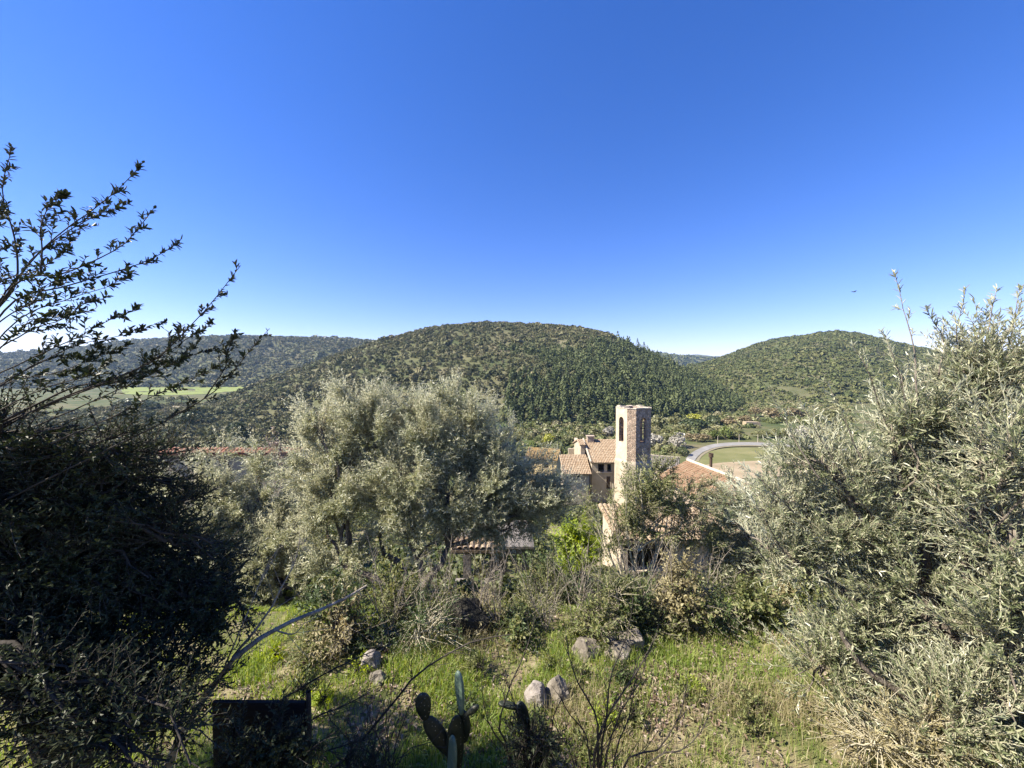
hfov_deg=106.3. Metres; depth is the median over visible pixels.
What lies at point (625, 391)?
pine tree
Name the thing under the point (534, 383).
pine tree
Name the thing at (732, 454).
meadow
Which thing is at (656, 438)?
bare tree
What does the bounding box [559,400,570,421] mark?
pine tree
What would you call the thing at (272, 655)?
weed clump
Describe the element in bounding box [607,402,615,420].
pine tree
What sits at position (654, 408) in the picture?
pine tree
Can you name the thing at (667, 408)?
pine tree
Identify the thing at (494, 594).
dead shrub
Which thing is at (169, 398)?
deciduous tree
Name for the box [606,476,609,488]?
door
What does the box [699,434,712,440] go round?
deciduous tree
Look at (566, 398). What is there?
pine tree
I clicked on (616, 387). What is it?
pine tree
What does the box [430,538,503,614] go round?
dead shrub
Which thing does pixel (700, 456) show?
verge
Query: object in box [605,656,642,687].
weed clump
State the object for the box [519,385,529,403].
pine tree
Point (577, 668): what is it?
weed clump
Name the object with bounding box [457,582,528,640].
bramble
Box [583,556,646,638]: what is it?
bramble
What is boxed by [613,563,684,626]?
bramble
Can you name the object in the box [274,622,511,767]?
bare shrub
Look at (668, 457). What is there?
shed
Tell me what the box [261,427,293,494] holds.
blossom shrub
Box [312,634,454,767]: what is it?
bare shrub
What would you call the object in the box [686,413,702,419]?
deciduous tree
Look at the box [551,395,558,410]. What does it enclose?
pine tree
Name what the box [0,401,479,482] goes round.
valley scrub
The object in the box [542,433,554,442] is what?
deciduous tree
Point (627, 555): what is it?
outbuilding
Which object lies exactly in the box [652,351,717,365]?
distant forest
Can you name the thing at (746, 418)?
deciduous tree
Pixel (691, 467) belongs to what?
village house
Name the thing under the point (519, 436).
deciduous tree
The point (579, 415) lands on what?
pine tree
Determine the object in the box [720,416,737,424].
deciduous tree
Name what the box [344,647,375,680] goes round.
weed clump
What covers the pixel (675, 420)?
deciduous tree
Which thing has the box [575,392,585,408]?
pine tree
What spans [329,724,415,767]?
evergreen shrub
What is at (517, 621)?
bramble
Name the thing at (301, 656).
bramble
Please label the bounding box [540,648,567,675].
weed clump
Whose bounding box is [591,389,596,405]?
pine tree
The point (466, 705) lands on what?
weed clump
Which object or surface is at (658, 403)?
pine tree
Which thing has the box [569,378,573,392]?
pine tree
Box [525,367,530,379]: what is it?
pine tree
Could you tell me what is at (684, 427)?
deciduous tree
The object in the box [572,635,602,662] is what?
stone
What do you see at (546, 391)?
pine tree
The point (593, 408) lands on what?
pine tree
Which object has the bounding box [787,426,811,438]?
bare tree
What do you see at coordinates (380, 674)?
stone
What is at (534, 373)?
pine tree
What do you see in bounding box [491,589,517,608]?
thin shrub
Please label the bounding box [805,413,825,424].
deciduous tree
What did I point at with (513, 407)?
pine tree
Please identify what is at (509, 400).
pine tree
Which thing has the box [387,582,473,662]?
bramble
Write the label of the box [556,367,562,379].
pine tree
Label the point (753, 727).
weed clump
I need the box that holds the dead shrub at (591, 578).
[558,531,629,631]
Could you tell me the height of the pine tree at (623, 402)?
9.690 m
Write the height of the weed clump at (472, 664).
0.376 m
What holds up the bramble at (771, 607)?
on the ground at (72, 402)
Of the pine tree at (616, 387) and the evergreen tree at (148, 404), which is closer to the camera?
the pine tree at (616, 387)
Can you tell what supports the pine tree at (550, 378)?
on the ground at (72, 402)
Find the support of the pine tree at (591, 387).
on the ground at (72, 402)
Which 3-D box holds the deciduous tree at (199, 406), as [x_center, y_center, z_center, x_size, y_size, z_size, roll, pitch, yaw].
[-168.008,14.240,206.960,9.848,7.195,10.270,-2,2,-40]
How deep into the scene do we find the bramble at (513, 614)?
5.07 m
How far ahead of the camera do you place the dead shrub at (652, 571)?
5.47 m
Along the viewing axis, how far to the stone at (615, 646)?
4.63 m
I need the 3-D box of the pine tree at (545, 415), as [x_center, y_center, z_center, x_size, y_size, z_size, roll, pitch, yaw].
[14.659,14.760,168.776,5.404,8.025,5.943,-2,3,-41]
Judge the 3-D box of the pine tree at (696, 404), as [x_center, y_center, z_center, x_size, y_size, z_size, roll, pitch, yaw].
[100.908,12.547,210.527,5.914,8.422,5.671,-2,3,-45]
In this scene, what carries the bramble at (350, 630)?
on the ground at (72, 402)
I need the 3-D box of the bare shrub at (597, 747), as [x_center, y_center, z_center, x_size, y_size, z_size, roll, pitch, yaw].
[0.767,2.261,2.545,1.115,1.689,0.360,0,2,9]
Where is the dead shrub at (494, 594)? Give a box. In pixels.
[448,530,511,630]
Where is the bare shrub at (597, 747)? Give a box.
[543,600,717,767]
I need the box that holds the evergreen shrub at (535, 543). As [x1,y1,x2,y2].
[507,512,558,577]
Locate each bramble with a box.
[276,606,360,681]
[288,556,398,659]
[293,576,388,671]
[342,600,414,658]
[365,548,424,621]
[373,564,433,630]
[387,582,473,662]
[426,578,467,624]
[435,592,479,635]
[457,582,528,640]
[485,587,547,664]
[495,599,551,656]
[500,578,564,629]
[540,569,596,606]
[562,585,630,660]
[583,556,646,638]
[602,568,660,632]
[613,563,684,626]
[619,596,698,652]
[647,542,721,633]
[656,566,731,646]
[689,578,768,647]
[722,568,795,638]
[751,568,794,579]
[756,563,809,605]
[761,568,850,612]
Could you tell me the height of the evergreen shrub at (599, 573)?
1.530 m
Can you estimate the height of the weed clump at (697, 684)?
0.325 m
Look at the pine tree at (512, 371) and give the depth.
208.02 m
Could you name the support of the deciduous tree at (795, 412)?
on the ground at (72, 402)
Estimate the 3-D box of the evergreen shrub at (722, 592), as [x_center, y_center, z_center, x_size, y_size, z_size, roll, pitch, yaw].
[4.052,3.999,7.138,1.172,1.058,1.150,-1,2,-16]
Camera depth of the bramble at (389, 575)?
5.60 m
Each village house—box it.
[559,454,591,504]
[568,435,615,502]
[658,453,849,578]
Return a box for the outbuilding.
[598,503,756,580]
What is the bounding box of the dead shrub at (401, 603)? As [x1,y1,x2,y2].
[353,532,432,629]
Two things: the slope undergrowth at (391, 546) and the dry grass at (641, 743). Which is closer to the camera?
the dry grass at (641, 743)
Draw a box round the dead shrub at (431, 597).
[411,533,465,623]
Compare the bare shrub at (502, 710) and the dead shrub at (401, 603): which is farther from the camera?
the dead shrub at (401, 603)
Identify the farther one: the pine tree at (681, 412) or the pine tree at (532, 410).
the pine tree at (681, 412)
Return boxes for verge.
[696,445,814,460]
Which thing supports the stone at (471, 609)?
on the ground at (72, 402)
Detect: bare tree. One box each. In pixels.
[602,426,614,434]
[651,433,662,444]
[668,432,686,446]
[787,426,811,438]
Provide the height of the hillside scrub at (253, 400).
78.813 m
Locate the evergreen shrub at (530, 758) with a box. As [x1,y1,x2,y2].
[499,702,584,767]
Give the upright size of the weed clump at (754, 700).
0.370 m
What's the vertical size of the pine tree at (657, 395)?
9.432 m
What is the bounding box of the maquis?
[681,329,1017,403]
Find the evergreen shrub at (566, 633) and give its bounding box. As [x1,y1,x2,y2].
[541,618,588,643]
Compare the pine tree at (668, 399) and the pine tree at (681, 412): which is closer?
the pine tree at (681, 412)
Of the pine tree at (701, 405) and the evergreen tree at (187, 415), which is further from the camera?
the pine tree at (701, 405)
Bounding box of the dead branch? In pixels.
[164,532,366,767]
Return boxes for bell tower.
[614,405,651,503]
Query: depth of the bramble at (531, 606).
5.73 m
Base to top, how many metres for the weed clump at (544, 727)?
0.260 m
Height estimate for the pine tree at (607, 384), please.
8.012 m
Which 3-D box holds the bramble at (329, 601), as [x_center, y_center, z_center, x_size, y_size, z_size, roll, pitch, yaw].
[-2.240,2.939,5.006,1.176,1.376,1.076,1,2,31]
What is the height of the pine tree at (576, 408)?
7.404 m
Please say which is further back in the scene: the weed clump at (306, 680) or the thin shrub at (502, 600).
the thin shrub at (502, 600)
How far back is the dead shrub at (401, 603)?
5.14 m
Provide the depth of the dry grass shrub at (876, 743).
3.06 m
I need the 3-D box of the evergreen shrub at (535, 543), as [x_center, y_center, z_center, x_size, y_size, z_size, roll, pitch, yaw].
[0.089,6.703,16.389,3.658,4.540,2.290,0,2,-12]
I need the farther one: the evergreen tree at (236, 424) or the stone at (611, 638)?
the evergreen tree at (236, 424)
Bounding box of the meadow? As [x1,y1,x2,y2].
[695,448,798,464]
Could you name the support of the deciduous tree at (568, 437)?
on the ground at (72, 402)
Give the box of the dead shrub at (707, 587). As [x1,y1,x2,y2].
[692,541,743,622]
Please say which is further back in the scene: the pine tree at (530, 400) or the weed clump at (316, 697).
the pine tree at (530, 400)
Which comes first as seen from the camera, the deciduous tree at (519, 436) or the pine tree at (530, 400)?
the deciduous tree at (519, 436)
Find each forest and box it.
[0,334,373,388]
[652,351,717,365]
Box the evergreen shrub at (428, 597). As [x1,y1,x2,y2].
[359,571,437,608]
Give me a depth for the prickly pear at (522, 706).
2.82 m
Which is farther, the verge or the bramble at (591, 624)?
the verge
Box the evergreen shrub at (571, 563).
[511,537,577,591]
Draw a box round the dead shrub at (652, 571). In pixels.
[600,533,679,611]
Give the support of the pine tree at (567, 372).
on the ground at (72, 402)
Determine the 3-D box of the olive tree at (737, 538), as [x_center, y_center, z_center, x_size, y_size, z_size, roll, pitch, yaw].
[5.141,3.245,8.626,3.562,3.173,2.260,-2,3,-42]
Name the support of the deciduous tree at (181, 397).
on the ground at (72, 402)
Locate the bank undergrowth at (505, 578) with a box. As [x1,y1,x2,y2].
[78,569,908,607]
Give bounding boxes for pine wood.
[479,331,745,424]
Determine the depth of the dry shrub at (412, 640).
4.90 m
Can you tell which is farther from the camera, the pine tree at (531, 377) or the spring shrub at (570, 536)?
the pine tree at (531, 377)
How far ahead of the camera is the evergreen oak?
2.25 m
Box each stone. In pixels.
[359,649,380,672]
[369,669,386,685]
[444,598,489,638]
[524,680,548,712]
[545,675,569,706]
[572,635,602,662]
[598,629,617,646]
[604,640,631,664]
[618,628,644,650]
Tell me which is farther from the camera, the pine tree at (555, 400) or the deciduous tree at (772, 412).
the deciduous tree at (772, 412)
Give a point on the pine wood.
(682, 376)
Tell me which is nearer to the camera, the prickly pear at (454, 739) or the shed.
the prickly pear at (454, 739)
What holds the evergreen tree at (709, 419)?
on the ground at (72, 402)
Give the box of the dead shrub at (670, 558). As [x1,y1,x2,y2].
[612,536,688,619]
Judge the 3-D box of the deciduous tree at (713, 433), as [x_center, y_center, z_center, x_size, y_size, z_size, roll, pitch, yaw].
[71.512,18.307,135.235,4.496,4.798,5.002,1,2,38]
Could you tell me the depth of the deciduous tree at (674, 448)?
111.87 m
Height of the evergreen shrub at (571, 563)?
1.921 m
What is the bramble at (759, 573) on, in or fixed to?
on the ground at (72, 402)
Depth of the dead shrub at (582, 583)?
5.30 m
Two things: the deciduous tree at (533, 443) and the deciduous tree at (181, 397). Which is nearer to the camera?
the deciduous tree at (533, 443)
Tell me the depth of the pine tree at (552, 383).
195.14 m
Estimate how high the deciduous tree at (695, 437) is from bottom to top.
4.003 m
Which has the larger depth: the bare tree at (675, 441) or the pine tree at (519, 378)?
the pine tree at (519, 378)
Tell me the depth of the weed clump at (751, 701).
3.86 m
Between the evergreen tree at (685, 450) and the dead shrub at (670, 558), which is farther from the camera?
the evergreen tree at (685, 450)
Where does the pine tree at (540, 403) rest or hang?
on the ground at (72, 402)
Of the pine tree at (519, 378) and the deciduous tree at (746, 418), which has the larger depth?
the pine tree at (519, 378)
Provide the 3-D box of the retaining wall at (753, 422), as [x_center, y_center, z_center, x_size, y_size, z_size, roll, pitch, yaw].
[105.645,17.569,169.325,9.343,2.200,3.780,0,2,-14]
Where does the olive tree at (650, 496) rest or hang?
on the ground at (72, 402)
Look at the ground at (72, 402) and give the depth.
4.82 m
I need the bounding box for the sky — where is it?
[0,0,1023,355]
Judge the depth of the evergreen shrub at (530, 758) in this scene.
2.66 m
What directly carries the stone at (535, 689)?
on the ground at (72, 402)
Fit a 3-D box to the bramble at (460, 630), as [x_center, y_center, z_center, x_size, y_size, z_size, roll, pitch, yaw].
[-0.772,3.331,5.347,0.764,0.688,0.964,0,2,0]
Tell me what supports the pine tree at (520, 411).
on the ground at (72, 402)
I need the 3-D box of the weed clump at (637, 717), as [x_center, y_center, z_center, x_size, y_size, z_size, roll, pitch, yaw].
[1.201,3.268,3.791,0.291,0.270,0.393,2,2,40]
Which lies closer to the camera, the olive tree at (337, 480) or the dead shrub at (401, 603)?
the dead shrub at (401, 603)
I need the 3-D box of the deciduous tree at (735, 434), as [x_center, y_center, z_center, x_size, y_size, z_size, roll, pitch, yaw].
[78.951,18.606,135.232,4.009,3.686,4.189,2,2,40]
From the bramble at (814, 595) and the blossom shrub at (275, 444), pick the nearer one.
the bramble at (814, 595)
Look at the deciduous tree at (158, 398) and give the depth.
299.41 m
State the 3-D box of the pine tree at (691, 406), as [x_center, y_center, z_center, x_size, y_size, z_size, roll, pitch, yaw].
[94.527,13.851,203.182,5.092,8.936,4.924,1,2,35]
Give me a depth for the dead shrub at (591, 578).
5.30 m
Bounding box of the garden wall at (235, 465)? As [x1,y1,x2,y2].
[158,447,308,560]
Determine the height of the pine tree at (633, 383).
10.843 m
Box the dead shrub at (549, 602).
[499,532,578,632]
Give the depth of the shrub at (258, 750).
2.29 m
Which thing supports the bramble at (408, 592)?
on the ground at (72, 402)
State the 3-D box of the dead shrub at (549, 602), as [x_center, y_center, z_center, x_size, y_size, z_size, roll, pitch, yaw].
[0.348,2.711,5.207,1.162,1.364,0.681,0,2,0]
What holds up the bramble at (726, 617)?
on the ground at (72, 402)
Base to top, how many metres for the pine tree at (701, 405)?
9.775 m
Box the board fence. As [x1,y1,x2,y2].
[212,689,311,767]
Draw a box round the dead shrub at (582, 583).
[547,529,613,625]
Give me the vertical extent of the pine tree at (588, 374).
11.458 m
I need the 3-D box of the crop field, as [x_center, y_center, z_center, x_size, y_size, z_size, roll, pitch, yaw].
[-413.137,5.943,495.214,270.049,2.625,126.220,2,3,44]
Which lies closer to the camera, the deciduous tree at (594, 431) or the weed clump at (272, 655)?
the weed clump at (272, 655)
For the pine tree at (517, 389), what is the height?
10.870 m
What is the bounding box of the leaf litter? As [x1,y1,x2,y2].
[131,597,1021,767]
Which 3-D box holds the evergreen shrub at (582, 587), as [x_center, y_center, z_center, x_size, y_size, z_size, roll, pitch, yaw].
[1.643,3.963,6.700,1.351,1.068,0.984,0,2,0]
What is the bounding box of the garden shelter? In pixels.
[451,520,533,583]
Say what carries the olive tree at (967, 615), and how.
on the ground at (72, 402)
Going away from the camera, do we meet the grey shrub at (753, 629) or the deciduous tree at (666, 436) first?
the grey shrub at (753, 629)
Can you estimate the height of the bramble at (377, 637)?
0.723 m
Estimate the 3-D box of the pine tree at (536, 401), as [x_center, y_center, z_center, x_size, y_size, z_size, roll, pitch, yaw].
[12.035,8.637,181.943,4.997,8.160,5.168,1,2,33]
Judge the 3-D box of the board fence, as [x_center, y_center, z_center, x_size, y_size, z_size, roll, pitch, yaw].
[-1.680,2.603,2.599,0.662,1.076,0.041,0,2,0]
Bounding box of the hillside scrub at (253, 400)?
[109,320,629,422]
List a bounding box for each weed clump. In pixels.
[256,639,288,665]
[289,663,320,699]
[311,674,335,709]
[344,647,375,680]
[445,684,478,719]
[457,646,492,679]
[529,706,545,733]
[534,717,549,733]
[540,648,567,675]
[565,653,595,687]
[570,728,596,767]
[587,692,626,737]
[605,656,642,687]
[618,690,650,730]
[672,675,704,704]
[679,674,710,701]
[733,700,773,748]
[734,685,769,712]
[738,683,768,717]
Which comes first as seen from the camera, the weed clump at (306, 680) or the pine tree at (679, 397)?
the weed clump at (306, 680)
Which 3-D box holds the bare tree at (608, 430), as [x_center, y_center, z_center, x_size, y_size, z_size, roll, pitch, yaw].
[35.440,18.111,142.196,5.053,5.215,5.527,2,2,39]
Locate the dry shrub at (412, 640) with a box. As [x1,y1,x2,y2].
[384,615,438,661]
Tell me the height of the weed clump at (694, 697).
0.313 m
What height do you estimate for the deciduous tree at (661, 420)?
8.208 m
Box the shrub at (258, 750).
[200,685,342,767]
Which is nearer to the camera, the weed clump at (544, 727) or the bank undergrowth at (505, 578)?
the weed clump at (544, 727)
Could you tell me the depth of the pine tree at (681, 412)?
198.63 m
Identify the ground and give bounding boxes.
[0,326,1023,767]
[706,459,807,477]
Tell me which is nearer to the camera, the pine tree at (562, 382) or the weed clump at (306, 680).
the weed clump at (306, 680)
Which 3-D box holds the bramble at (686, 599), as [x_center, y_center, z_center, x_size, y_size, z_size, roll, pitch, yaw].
[2.358,2.826,5.338,0.890,1.282,0.945,0,2,0]
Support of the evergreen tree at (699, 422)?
on the ground at (72, 402)
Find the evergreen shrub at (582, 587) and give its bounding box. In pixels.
[567,575,639,606]
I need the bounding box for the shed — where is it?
[651,454,679,483]
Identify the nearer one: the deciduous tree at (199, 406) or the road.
the road
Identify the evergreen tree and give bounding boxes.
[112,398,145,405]
[133,400,160,409]
[175,410,205,424]
[226,421,248,436]
[677,446,689,455]
[679,418,707,429]
[705,415,720,424]
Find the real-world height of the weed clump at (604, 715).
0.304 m
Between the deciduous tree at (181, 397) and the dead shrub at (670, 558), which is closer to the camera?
the dead shrub at (670, 558)
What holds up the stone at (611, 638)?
on the ground at (72, 402)
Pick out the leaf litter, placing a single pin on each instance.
(656, 724)
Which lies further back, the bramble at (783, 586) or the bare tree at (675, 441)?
the bare tree at (675, 441)
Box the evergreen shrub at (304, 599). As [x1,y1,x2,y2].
[282,572,367,609]
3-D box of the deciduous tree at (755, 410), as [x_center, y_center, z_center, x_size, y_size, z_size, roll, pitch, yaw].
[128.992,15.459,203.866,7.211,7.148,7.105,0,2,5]
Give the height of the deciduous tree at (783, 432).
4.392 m
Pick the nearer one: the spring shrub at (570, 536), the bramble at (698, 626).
the bramble at (698, 626)
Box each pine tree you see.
[503,393,511,410]
[504,378,514,395]
[506,400,516,420]
[508,366,515,383]
[511,381,522,398]
[514,368,524,383]
[517,398,524,409]
[517,405,524,419]
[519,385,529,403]
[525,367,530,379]
[526,374,535,391]
[526,398,534,413]
[526,405,537,423]
[527,378,535,393]
[527,382,536,401]
[532,369,536,380]
[533,394,541,407]
[537,396,548,408]
[541,409,549,422]
[543,388,550,400]
[545,368,552,385]
[548,379,555,391]
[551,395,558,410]
[551,405,561,419]
[552,387,559,397]
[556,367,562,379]
[558,375,566,391]
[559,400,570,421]
[560,381,570,397]
[561,390,569,404]
[563,368,570,381]
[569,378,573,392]
[570,385,578,398]
[572,371,580,385]
[572,399,579,413]
[575,379,581,392]
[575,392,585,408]
[575,409,584,422]
[581,374,587,386]
[584,367,590,380]
[587,392,596,404]
[588,380,596,394]
[589,401,599,419]
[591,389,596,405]
[599,403,605,417]
[606,378,612,389]
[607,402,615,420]
[612,383,621,397]
[620,396,625,405]
[621,386,627,396]
[628,390,636,403]
[631,377,636,387]
[651,402,659,416]
[653,388,660,401]
[655,397,662,412]
[661,402,671,417]
[666,392,670,405]
[672,395,681,411]
[678,392,686,406]
[678,406,683,416]
[687,402,695,413]
[693,399,698,412]
[696,398,702,410]
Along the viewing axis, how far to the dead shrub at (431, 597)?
5.30 m
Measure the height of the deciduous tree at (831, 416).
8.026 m
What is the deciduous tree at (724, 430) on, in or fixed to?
on the ground at (72, 402)
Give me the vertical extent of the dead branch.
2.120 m
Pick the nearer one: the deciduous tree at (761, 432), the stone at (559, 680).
the stone at (559, 680)
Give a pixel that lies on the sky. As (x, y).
(701, 177)
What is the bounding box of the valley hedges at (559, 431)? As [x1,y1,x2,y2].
[504,399,858,458]
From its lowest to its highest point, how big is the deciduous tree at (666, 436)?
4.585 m
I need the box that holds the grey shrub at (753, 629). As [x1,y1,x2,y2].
[732,615,778,645]
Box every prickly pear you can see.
[415,670,478,767]
[498,700,554,767]
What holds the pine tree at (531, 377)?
on the ground at (72, 402)
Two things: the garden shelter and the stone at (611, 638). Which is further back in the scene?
the garden shelter
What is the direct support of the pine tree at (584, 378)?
on the ground at (72, 402)
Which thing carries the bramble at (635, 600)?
on the ground at (72, 402)
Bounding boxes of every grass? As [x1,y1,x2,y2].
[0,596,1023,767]
[2,600,1023,767]
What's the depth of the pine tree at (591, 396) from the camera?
183.64 m
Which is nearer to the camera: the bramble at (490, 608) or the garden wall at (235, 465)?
the bramble at (490, 608)
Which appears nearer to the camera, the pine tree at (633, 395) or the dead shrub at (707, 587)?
the dead shrub at (707, 587)
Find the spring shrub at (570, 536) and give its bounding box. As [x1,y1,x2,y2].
[545,506,608,579]
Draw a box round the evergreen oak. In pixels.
[0,142,272,767]
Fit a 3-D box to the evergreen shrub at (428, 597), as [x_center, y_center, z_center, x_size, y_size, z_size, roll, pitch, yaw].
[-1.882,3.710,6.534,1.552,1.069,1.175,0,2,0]
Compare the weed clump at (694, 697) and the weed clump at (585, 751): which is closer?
the weed clump at (585, 751)
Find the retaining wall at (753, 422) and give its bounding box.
[742,421,760,425]
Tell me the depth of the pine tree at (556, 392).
187.68 m
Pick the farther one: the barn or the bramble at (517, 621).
the barn
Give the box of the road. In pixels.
[686,442,845,460]
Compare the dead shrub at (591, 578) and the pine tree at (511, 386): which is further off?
the pine tree at (511, 386)
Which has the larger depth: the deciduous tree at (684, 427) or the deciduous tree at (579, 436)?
the deciduous tree at (684, 427)
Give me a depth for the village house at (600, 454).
56.19 m
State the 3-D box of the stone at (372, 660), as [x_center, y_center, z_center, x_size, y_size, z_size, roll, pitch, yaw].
[-1.670,3.278,4.513,0.248,0.330,0.210,-1,2,-17]
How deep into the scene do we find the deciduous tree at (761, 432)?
138.15 m
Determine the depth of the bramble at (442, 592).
5.96 m
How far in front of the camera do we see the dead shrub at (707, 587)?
5.41 m
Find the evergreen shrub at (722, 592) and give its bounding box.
[698,561,755,599]
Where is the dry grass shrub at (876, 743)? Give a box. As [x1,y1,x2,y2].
[801,664,1023,767]
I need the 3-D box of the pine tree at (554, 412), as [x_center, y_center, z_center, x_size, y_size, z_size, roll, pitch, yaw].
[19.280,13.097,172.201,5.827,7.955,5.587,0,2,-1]
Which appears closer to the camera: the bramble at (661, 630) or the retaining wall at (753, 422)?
the bramble at (661, 630)
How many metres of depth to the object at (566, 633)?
5.08 m
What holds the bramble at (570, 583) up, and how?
on the ground at (72, 402)
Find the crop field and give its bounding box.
[121,386,243,394]
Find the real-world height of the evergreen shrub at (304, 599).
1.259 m
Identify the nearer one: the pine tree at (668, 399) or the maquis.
the pine tree at (668, 399)
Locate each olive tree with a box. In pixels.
[139,424,337,607]
[259,366,601,603]
[571,450,736,585]
[686,459,796,591]
[705,269,1023,767]
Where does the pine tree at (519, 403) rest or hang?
on the ground at (72, 402)
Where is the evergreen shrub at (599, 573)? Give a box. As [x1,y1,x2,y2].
[563,561,621,583]
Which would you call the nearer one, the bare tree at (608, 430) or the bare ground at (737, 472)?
the bare ground at (737, 472)
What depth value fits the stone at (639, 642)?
4.79 m
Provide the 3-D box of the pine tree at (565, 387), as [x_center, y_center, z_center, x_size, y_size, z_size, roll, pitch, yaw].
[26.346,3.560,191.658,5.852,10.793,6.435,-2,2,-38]
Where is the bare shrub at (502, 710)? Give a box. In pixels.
[473,615,573,767]
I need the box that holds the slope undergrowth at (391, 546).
[33,500,1023,582]
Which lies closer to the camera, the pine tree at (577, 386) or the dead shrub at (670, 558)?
the dead shrub at (670, 558)
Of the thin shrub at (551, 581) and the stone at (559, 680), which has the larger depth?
the thin shrub at (551, 581)
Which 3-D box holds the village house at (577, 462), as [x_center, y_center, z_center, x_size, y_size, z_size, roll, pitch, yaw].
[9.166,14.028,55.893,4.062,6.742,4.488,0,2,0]
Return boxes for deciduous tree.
[151,394,164,401]
[165,396,176,401]
[175,395,187,401]
[192,404,207,409]
[509,432,522,441]
[524,440,537,446]
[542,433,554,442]
[559,435,572,444]
[574,433,584,438]
[588,427,602,436]
[651,414,668,426]
[661,432,672,441]
[665,445,678,451]
[667,414,681,425]
[672,423,690,430]
[683,433,703,441]
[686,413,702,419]
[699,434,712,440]
[708,430,721,439]
[719,426,732,438]
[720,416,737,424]
[731,432,741,438]
[737,415,753,421]
[747,407,762,415]
[751,430,771,437]
[761,407,780,417]
[771,429,791,438]
[782,407,806,416]
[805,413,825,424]
[823,409,843,420]
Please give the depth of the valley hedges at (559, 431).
157.91 m
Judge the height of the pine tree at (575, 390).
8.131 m
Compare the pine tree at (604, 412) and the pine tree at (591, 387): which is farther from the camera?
the pine tree at (591, 387)
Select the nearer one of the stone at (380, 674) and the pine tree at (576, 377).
the stone at (380, 674)
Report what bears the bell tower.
on the ground at (72, 402)
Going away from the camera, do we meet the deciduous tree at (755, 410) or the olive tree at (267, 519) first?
the olive tree at (267, 519)
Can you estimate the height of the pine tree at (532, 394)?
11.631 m
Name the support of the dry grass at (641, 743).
on the ground at (72, 402)
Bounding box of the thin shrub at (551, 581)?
[503,549,585,607]
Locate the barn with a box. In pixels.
[526,447,562,484]
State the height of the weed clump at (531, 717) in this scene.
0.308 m

